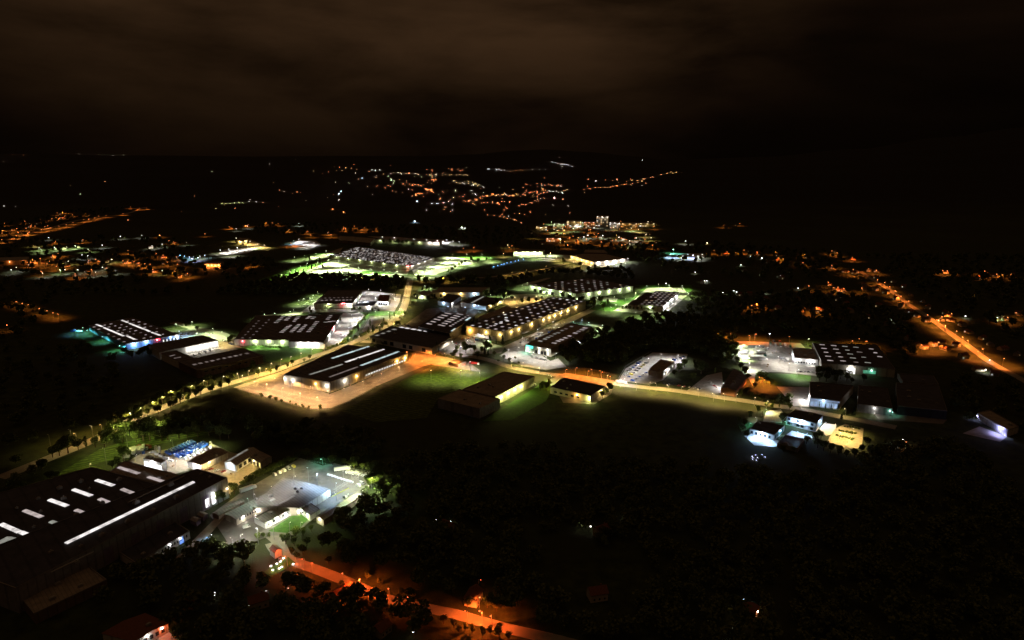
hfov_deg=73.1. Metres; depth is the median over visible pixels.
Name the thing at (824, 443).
broadleaf tree
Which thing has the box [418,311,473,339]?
factory
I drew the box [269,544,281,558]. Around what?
house
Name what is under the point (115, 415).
broadleaf tree
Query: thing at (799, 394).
yard
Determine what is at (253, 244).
yard
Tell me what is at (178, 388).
broadleaf tree
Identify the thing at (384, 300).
shop
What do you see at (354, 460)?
broadleaf tree
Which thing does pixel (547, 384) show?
broadleaf tree
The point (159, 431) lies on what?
broadleaf tree
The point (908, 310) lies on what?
house
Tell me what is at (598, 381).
yard
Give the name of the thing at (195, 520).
hut
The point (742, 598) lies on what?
broadleaf tree
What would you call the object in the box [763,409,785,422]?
terrace
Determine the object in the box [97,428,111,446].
broadleaf tree
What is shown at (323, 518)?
shed
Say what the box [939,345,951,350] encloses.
house
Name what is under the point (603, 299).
yard
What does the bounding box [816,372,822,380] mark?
broadleaf tree
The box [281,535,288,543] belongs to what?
broadleaf tree
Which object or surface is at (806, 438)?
broadleaf tree
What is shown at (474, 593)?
house
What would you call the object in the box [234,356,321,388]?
access road
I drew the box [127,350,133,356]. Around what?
broadleaf tree
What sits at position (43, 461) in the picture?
broadleaf tree
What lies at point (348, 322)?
yard
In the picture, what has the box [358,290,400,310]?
yard
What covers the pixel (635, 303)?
store
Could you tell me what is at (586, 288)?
warehouse
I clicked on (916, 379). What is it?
shed
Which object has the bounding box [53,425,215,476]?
rough grass
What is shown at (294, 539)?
broadleaf tree
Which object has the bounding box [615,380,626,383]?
lorry
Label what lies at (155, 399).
broadleaf tree
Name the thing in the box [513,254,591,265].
yard
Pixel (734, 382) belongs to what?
barn
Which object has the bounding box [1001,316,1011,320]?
house
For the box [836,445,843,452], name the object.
broadleaf tree
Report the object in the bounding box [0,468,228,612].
factory hall
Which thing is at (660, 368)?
garage
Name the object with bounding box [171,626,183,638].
bush
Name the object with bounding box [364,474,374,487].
broadleaf tree
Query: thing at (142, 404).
broadleaf tree
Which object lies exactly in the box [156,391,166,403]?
broadleaf tree
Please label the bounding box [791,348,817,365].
office
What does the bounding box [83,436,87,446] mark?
poplar tree
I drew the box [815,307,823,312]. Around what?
house
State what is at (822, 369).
broadleaf tree
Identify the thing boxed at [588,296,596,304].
broadleaf tree
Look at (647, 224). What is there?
apartment block
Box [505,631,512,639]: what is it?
broadleaf tree
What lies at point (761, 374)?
broadleaf tree
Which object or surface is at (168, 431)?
broadleaf tree
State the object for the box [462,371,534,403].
warehouse
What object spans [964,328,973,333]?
house
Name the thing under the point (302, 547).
broadleaf tree
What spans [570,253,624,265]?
warehouse
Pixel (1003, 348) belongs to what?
house
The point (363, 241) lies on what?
warehouse
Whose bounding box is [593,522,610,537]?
house
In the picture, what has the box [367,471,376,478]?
broadleaf tree
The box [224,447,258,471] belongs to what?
workshop
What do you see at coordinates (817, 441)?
broadleaf tree
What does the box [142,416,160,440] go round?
broadleaf tree
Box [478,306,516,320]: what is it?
shed
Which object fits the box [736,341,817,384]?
yard
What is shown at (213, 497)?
lit doorway
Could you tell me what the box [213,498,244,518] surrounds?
shed
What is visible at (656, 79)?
sky
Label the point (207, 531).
dirt track
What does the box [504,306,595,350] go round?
yard
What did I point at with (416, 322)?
yard
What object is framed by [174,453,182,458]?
lorry
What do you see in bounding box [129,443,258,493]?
yard
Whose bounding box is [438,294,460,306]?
workshop
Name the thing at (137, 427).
broadleaf tree
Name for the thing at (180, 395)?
broadleaf tree
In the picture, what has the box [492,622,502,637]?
broadleaf tree
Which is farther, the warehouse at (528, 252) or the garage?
the warehouse at (528, 252)
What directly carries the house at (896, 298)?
on the ground at (946, 197)
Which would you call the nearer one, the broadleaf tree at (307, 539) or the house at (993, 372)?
the broadleaf tree at (307, 539)
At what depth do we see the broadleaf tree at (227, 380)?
819.74 m
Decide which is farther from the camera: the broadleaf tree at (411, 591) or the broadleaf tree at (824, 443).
the broadleaf tree at (824, 443)
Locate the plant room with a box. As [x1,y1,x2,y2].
[143,455,167,471]
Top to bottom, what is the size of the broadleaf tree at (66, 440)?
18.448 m
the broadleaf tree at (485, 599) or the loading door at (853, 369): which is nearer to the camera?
the broadleaf tree at (485, 599)
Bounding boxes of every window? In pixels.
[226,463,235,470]
[863,370,875,373]
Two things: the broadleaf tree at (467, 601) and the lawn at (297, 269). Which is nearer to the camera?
the broadleaf tree at (467, 601)
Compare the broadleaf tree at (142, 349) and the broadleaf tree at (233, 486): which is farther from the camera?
the broadleaf tree at (142, 349)
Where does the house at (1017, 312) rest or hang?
on the ground at (946, 197)
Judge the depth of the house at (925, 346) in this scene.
981.86 m
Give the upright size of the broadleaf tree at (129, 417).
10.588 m
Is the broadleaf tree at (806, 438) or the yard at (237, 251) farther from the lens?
the yard at (237, 251)
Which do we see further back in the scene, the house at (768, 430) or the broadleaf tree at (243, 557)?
the house at (768, 430)
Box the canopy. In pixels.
[449,359,465,366]
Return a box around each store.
[234,315,307,345]
[289,314,341,348]
[314,290,361,308]
[354,301,377,308]
[628,292,651,308]
[638,291,678,311]
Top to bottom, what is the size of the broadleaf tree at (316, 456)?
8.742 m
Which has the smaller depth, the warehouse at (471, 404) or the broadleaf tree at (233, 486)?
the broadleaf tree at (233, 486)
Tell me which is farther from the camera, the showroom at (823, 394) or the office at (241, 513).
the showroom at (823, 394)
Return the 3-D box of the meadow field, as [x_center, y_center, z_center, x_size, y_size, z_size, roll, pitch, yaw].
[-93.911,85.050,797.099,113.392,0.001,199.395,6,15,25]
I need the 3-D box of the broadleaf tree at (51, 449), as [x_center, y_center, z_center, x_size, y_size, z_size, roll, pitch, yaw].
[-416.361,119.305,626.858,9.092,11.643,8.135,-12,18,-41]
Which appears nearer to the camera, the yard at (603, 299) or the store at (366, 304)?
the store at (366, 304)
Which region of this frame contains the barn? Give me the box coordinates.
[721,368,746,396]
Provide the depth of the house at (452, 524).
502.99 m
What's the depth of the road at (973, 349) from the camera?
1052.98 m
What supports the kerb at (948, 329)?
on the ground at (946, 197)
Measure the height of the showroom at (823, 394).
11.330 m
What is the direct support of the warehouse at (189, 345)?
on the ground at (946, 197)
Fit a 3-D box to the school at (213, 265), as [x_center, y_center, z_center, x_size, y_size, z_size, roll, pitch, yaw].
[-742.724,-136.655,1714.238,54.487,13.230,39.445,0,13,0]
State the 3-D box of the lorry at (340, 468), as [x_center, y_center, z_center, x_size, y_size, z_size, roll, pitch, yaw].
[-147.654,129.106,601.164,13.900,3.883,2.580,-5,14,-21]
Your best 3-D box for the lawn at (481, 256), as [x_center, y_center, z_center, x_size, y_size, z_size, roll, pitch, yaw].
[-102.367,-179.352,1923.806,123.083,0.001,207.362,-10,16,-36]
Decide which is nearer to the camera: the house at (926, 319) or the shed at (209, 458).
the shed at (209, 458)
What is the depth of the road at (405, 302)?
848.80 m
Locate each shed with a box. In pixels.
[186,448,227,469]
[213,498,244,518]
[250,451,271,467]
[316,491,360,525]
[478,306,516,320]
[897,373,938,384]
[977,410,1018,436]
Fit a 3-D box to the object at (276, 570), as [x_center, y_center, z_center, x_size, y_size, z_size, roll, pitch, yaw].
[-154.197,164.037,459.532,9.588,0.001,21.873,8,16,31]
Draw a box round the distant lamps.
[7,166,1016,325]
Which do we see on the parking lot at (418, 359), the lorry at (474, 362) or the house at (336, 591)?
the lorry at (474, 362)
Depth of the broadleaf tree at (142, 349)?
945.78 m
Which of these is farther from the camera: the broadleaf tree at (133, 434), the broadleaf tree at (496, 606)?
the broadleaf tree at (133, 434)
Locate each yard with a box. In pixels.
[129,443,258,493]
[186,340,239,357]
[210,458,370,543]
[219,247,256,254]
[245,238,268,247]
[272,312,302,314]
[291,240,319,247]
[301,300,362,311]
[324,313,363,348]
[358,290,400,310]
[368,236,451,243]
[401,300,479,330]
[439,335,504,354]
[503,294,559,306]
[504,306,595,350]
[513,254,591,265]
[524,278,616,301]
[546,373,613,403]
[587,324,602,331]
[599,259,628,266]
[613,287,687,314]
[619,352,687,384]
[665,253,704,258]
[687,372,722,394]
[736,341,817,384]
[777,386,809,406]
[874,412,945,423]
[964,427,1005,441]
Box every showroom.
[526,323,591,356]
[809,382,852,409]
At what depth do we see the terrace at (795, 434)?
679.55 m
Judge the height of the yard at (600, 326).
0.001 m
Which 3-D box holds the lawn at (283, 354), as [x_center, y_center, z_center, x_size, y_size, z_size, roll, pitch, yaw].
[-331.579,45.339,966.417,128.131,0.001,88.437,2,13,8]
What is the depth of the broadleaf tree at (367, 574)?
444.98 m
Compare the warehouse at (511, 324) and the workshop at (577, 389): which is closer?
the workshop at (577, 389)
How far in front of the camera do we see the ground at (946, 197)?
1186.01 m
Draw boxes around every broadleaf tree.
[37,458,47,469]
[44,471,54,477]
[47,445,56,457]
[54,443,64,455]
[55,434,76,452]
[71,438,82,450]
[90,435,98,446]
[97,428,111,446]
[107,460,114,468]
[110,410,118,418]
[113,445,128,460]
[114,429,128,443]
[114,456,120,464]
[122,407,128,419]
[125,415,133,420]
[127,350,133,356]
[129,418,148,440]
[130,431,137,442]
[132,411,142,421]
[133,404,141,411]
[138,346,146,355]
[140,402,145,409]
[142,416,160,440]
[151,395,160,405]
[153,405,161,413]
[154,425,165,440]
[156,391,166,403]
[162,428,173,439]
[166,400,173,406]
[167,391,174,398]
[172,425,181,437]
[174,383,185,391]
[175,391,184,403]
[181,426,190,437]
[185,383,194,388]
[185,392,190,400]
[190,388,199,394]
[191,424,200,435]
[195,385,205,392]
[199,539,210,548]
[202,373,211,385]
[203,423,214,434]
[209,540,225,557]
[214,423,224,439]
[214,489,221,503]
[222,369,231,377]
[223,424,232,438]
[225,377,231,383]
[225,543,236,557]
[229,482,238,493]
[236,552,249,562]
[249,360,255,371]
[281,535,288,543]
[290,525,299,534]
[290,537,297,545]
[298,544,306,552]
[299,527,305,535]
[302,537,310,543]
[314,453,321,461]
[322,450,331,463]
[324,556,331,563]
[327,455,336,464]
[350,456,359,465]
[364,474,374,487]
[365,462,371,471]
[365,569,370,576]
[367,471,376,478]
[372,467,386,481]
[398,588,404,595]
[404,587,415,597]
[439,614,447,623]
[450,619,456,625]
[462,343,468,349]
[463,597,471,607]
[470,623,474,631]
[480,626,486,634]
[482,341,490,350]
[482,595,489,607]
[486,625,492,634]
[491,600,499,610]
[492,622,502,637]
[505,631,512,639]
[542,382,549,387]
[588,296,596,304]
[675,362,682,372]
[681,359,688,366]
[693,359,700,369]
[734,595,746,607]
[736,388,742,396]
[739,424,746,433]
[742,366,747,372]
[748,611,755,618]
[757,370,768,381]
[778,413,786,422]
[782,396,792,404]
[804,435,810,443]
[812,432,819,438]
[813,438,822,447]
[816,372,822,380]
[819,366,825,372]
[820,440,828,450]
[823,372,830,379]
[825,366,833,373]
[829,443,834,452]
[831,370,839,374]
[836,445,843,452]
[837,369,843,378]
[844,370,852,380]
[852,448,858,456]
[863,436,871,442]
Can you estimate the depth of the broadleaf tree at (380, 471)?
577.28 m
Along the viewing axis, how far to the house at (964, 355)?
934.35 m
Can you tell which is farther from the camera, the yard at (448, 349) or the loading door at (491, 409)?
the yard at (448, 349)
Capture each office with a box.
[225,493,265,524]
[252,478,330,515]
[254,509,289,528]
[300,503,319,520]
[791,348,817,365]
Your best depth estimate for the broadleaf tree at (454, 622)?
399.34 m
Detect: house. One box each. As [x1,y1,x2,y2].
[247,590,269,611]
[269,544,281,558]
[330,581,351,600]
[372,617,392,639]
[442,519,455,531]
[464,584,483,607]
[586,583,608,602]
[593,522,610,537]
[743,602,759,618]
[749,421,784,440]
[777,435,803,451]
[786,409,822,431]
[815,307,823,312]
[882,289,889,293]
[893,295,899,300]
[898,302,904,307]
[904,309,913,312]
[904,335,912,340]
[920,343,928,349]
[921,316,930,321]
[928,340,938,346]
[936,339,946,343]
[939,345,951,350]
[942,309,950,314]
[946,317,956,321]
[952,341,960,346]
[957,352,969,358]
[958,320,966,326]
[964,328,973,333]
[971,365,985,371]
[978,334,986,339]
[986,341,994,346]
[989,369,999,376]
[997,345,1008,350]
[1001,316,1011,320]
[1013,351,1020,356]
[1014,310,1022,315]
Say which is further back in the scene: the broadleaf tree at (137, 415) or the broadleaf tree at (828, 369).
the broadleaf tree at (828, 369)
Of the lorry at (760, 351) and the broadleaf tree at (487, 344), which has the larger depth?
the broadleaf tree at (487, 344)
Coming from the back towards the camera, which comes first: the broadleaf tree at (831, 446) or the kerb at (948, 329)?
the kerb at (948, 329)
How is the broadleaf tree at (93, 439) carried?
on the ground at (946, 197)
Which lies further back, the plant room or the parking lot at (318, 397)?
the parking lot at (318, 397)
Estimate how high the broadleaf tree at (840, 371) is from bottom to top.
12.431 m
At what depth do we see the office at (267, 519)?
515.42 m
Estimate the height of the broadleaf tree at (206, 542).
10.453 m
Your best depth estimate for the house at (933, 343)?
997.14 m
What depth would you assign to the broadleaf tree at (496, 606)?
412.96 m
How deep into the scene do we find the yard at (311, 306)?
1232.00 m
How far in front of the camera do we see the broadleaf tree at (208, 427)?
673.17 m
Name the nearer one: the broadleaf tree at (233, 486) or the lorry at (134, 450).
the broadleaf tree at (233, 486)
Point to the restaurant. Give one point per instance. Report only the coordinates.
(144, 626)
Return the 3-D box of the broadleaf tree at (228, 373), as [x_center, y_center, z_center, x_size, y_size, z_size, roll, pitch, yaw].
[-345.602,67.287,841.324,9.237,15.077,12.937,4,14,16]
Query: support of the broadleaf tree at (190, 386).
on the ground at (946, 197)
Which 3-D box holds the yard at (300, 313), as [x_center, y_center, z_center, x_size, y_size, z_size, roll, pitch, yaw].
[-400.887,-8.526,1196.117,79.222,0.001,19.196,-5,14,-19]
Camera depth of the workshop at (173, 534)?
479.17 m
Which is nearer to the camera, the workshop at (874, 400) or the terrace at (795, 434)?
the terrace at (795, 434)
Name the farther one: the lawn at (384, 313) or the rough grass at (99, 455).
the lawn at (384, 313)
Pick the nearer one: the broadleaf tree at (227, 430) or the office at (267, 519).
the office at (267, 519)
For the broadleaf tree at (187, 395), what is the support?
on the ground at (946, 197)
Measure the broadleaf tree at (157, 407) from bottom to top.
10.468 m
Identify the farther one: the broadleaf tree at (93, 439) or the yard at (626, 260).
the yard at (626, 260)
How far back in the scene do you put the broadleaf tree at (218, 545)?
466.14 m
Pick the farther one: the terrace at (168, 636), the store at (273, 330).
the store at (273, 330)
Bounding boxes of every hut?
[190,516,200,525]
[196,511,207,520]
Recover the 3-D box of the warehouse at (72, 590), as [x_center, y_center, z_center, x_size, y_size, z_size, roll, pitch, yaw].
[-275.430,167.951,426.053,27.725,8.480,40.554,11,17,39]
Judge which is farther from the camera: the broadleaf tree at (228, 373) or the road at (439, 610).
the broadleaf tree at (228, 373)
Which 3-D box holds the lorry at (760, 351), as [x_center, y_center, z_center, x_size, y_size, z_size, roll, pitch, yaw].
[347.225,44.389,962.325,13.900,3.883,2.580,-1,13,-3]
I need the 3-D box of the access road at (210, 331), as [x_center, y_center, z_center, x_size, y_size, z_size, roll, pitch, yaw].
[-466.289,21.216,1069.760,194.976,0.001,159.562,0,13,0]
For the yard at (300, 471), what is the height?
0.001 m
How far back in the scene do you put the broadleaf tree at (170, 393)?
778.97 m
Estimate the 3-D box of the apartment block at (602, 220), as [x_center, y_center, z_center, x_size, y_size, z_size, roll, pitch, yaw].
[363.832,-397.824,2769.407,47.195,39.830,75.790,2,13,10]
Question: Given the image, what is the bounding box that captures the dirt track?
[176,517,224,557]
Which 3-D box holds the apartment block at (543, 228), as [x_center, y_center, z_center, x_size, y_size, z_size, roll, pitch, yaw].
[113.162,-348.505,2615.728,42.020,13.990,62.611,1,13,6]
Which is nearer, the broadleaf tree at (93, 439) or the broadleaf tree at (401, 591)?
the broadleaf tree at (401, 591)
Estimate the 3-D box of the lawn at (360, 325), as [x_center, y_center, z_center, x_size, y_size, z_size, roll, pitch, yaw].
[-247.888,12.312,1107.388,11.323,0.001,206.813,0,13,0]
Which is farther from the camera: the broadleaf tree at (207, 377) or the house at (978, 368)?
the house at (978, 368)
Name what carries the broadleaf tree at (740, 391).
on the ground at (946, 197)
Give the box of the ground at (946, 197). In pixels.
[0,127,1023,639]
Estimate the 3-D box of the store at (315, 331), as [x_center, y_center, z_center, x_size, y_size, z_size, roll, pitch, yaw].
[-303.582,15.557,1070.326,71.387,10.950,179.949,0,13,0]
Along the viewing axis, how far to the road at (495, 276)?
1612.88 m
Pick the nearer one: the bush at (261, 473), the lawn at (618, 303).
the bush at (261, 473)
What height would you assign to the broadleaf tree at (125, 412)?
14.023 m
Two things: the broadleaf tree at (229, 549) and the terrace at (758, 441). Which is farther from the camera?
the terrace at (758, 441)
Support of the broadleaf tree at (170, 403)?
on the ground at (946, 197)
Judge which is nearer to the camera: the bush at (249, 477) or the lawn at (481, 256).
the bush at (249, 477)
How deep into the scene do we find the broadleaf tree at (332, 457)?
609.41 m
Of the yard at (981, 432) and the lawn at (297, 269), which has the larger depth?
the lawn at (297, 269)
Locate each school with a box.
[0,257,29,264]
[203,262,223,268]
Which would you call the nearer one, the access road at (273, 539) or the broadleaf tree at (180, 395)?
the access road at (273, 539)
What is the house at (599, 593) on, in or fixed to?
on the ground at (946, 197)
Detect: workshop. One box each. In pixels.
[119,522,189,565]
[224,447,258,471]
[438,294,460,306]
[461,296,502,309]
[550,377,605,402]
[857,385,892,415]
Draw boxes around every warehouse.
[23,566,107,623]
[147,335,218,359]
[161,350,192,367]
[178,348,262,377]
[236,238,248,244]
[283,345,407,391]
[339,236,375,245]
[375,237,443,245]
[428,287,489,296]
[438,389,499,418]
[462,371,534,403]
[466,297,585,340]
[514,250,543,255]
[529,278,632,299]
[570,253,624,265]
[584,249,607,253]
[812,342,894,377]
[895,383,946,419]
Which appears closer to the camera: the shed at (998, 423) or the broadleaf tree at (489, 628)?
the broadleaf tree at (489, 628)
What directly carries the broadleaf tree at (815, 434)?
on the ground at (946, 197)
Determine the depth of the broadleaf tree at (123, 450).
616.80 m
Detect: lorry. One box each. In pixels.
[132,446,137,454]
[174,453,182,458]
[239,484,256,492]
[334,465,350,471]
[469,361,479,364]
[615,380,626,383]
[756,350,766,352]
[757,357,767,359]
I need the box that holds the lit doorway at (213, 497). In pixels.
[211,495,215,504]
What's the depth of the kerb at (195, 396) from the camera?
788.00 m
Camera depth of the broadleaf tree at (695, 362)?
881.61 m
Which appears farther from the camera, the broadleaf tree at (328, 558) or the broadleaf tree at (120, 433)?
the broadleaf tree at (120, 433)
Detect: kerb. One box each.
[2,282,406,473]
[6,288,411,478]
[265,544,533,639]
[277,541,575,639]
[361,342,891,428]
[366,340,896,425]
[862,274,1021,381]
[878,281,1011,371]
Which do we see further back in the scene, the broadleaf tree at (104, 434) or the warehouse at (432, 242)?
the warehouse at (432, 242)
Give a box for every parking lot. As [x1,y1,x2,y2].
[178,329,232,343]
[240,352,420,408]
[305,259,408,274]
[310,248,341,259]
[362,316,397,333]
[410,353,479,371]
[412,256,476,274]
[500,319,565,369]
[827,424,863,448]
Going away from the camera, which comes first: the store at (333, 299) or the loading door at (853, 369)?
the loading door at (853, 369)
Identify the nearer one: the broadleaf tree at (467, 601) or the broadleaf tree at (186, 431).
the broadleaf tree at (467, 601)
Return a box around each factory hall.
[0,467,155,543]
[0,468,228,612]
[110,460,178,483]
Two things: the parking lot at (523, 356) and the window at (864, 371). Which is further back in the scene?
the parking lot at (523, 356)
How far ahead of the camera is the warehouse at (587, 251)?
1915.08 m
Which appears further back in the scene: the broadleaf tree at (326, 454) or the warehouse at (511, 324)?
the warehouse at (511, 324)
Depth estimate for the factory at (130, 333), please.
1041.59 m
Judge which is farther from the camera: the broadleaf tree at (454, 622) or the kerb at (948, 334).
the kerb at (948, 334)
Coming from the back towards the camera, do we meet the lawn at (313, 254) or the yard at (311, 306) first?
the lawn at (313, 254)
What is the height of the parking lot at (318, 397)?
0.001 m
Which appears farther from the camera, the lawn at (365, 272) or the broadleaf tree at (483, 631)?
the lawn at (365, 272)
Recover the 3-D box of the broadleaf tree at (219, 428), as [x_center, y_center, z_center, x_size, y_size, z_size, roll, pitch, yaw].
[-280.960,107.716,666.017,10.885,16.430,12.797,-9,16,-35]
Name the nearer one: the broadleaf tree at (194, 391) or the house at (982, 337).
the broadleaf tree at (194, 391)
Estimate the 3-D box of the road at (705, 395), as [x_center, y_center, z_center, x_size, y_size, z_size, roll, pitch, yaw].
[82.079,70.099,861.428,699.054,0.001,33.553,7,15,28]
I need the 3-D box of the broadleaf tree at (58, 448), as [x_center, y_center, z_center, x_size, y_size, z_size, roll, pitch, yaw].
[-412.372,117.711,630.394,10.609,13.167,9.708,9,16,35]
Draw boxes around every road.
[0,207,145,241]
[0,279,412,478]
[170,322,234,342]
[223,535,289,554]
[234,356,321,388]
[266,543,573,639]
[361,340,896,428]
[382,263,566,278]
[860,271,1023,382]
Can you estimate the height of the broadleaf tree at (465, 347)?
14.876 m
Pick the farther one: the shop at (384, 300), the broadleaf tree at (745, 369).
the shop at (384, 300)
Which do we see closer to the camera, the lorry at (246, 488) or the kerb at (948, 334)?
the lorry at (246, 488)
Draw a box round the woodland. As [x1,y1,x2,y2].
[0,206,1023,639]
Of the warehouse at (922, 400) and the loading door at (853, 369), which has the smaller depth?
the warehouse at (922, 400)
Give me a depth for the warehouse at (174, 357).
912.01 m
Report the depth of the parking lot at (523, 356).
928.18 m
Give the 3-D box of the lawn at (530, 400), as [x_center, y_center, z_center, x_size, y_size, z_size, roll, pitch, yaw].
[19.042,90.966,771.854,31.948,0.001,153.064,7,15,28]
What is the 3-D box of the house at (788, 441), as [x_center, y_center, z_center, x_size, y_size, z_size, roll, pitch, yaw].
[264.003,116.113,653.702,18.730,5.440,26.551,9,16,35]
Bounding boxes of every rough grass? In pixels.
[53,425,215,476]
[67,464,108,473]
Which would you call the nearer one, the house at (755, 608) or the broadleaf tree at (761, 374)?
the house at (755, 608)
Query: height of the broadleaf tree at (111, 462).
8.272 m
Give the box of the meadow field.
[342,365,496,421]
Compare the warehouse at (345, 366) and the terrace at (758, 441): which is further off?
the warehouse at (345, 366)
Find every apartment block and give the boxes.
[536,226,547,230]
[546,237,560,241]
[553,223,565,228]
[567,220,582,226]
[584,221,595,228]
[596,215,608,226]
[609,221,620,228]
[621,222,638,227]
[639,222,655,226]
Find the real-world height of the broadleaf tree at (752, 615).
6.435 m
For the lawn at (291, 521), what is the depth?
513.21 m
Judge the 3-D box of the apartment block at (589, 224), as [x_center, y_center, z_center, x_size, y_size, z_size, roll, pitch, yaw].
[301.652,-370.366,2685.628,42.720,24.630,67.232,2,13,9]
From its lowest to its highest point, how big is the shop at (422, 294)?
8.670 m
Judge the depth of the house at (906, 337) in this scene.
1028.10 m
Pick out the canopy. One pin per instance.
(456, 363)
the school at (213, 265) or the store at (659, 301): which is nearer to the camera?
the store at (659, 301)
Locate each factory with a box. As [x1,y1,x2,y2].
[89,318,179,349]
[369,326,451,354]
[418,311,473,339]
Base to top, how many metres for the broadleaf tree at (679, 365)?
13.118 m
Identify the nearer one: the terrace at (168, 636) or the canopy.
the terrace at (168, 636)
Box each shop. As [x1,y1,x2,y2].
[378,295,389,305]
[418,290,429,299]
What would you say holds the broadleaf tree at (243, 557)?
on the ground at (946, 197)
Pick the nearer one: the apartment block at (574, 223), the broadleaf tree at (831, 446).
the broadleaf tree at (831, 446)
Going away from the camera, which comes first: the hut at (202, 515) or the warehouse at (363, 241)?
the hut at (202, 515)
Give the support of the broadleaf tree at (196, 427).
on the ground at (946, 197)
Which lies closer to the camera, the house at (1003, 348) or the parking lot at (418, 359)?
the parking lot at (418, 359)
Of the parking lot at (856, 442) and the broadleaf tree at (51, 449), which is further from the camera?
the parking lot at (856, 442)
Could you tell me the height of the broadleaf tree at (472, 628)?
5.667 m
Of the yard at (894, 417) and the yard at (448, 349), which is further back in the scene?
the yard at (448, 349)
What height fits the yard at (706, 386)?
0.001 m
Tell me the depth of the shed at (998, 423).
695.01 m
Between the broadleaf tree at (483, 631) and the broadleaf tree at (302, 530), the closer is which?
the broadleaf tree at (483, 631)
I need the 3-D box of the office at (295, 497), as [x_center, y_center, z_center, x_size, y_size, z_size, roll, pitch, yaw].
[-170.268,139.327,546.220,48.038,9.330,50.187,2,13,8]
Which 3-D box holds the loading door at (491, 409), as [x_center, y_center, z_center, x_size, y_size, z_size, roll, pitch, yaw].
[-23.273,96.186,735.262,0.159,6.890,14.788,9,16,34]
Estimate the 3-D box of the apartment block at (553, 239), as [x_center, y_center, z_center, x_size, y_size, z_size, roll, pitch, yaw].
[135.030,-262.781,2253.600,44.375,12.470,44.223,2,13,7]
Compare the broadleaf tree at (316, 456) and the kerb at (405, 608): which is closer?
the kerb at (405, 608)
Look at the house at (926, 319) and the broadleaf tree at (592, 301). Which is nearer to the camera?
the house at (926, 319)
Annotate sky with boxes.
[0,0,1023,158]
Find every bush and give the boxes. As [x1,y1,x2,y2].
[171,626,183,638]
[244,475,255,481]
[254,470,265,475]
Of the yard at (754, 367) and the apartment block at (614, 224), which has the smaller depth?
the yard at (754, 367)
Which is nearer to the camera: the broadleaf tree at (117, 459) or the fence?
the broadleaf tree at (117, 459)
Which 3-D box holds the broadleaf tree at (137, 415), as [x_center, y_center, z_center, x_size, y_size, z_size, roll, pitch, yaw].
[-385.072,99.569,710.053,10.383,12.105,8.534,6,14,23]
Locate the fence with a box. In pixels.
[244,387,373,409]
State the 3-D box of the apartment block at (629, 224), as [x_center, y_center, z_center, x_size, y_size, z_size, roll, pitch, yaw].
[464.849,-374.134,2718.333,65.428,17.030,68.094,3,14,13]
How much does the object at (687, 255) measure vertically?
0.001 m
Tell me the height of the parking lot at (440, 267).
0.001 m
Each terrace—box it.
[157,632,181,639]
[745,435,778,446]
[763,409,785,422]
[787,431,812,439]
[820,423,835,435]
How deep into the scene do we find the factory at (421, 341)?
1006.76 m
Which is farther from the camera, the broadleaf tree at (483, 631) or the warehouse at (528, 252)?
the warehouse at (528, 252)
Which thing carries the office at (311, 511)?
on the ground at (946, 197)
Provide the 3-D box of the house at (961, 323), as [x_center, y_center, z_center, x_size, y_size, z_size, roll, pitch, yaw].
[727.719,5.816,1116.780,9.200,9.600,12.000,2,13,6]
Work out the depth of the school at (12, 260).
1758.14 m
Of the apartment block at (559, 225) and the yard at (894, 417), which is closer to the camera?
the yard at (894, 417)
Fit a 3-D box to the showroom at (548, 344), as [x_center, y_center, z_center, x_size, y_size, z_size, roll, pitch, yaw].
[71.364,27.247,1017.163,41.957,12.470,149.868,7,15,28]
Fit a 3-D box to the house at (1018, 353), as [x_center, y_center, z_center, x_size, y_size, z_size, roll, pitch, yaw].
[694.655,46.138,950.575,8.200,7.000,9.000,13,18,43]
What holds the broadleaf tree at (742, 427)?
on the ground at (946, 197)
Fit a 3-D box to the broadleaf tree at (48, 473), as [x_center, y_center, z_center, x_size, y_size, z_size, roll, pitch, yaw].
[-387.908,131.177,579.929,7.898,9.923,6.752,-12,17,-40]
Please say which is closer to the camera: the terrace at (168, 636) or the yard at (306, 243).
the terrace at (168, 636)
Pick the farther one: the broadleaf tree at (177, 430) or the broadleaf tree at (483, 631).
the broadleaf tree at (177, 430)
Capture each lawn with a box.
[237,346,322,361]
[259,260,331,280]
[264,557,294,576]
[269,514,307,532]
[291,252,326,257]
[340,315,368,344]
[351,270,393,273]
[359,311,402,315]
[438,253,495,261]
[483,381,550,420]
[589,285,692,310]
[754,373,810,386]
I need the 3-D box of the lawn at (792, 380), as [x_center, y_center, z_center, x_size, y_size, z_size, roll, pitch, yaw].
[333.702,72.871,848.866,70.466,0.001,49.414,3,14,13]
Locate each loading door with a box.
[486,406,493,414]
[846,368,854,373]
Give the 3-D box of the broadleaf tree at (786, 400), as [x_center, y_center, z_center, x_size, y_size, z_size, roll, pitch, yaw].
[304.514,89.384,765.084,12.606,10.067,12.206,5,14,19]
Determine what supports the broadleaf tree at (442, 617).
on the ground at (946, 197)
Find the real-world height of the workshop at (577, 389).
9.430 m
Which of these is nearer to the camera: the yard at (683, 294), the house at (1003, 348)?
the house at (1003, 348)
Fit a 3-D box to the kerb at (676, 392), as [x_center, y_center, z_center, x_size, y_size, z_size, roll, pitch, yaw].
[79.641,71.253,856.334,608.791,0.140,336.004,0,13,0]
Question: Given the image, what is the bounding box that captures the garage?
[648,359,673,377]
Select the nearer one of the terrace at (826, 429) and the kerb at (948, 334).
the terrace at (826, 429)
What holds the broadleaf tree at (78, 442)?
on the ground at (946, 197)
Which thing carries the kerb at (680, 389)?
on the road at (705, 395)
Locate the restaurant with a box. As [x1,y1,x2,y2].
[101,613,168,639]
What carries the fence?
on the ground at (946, 197)

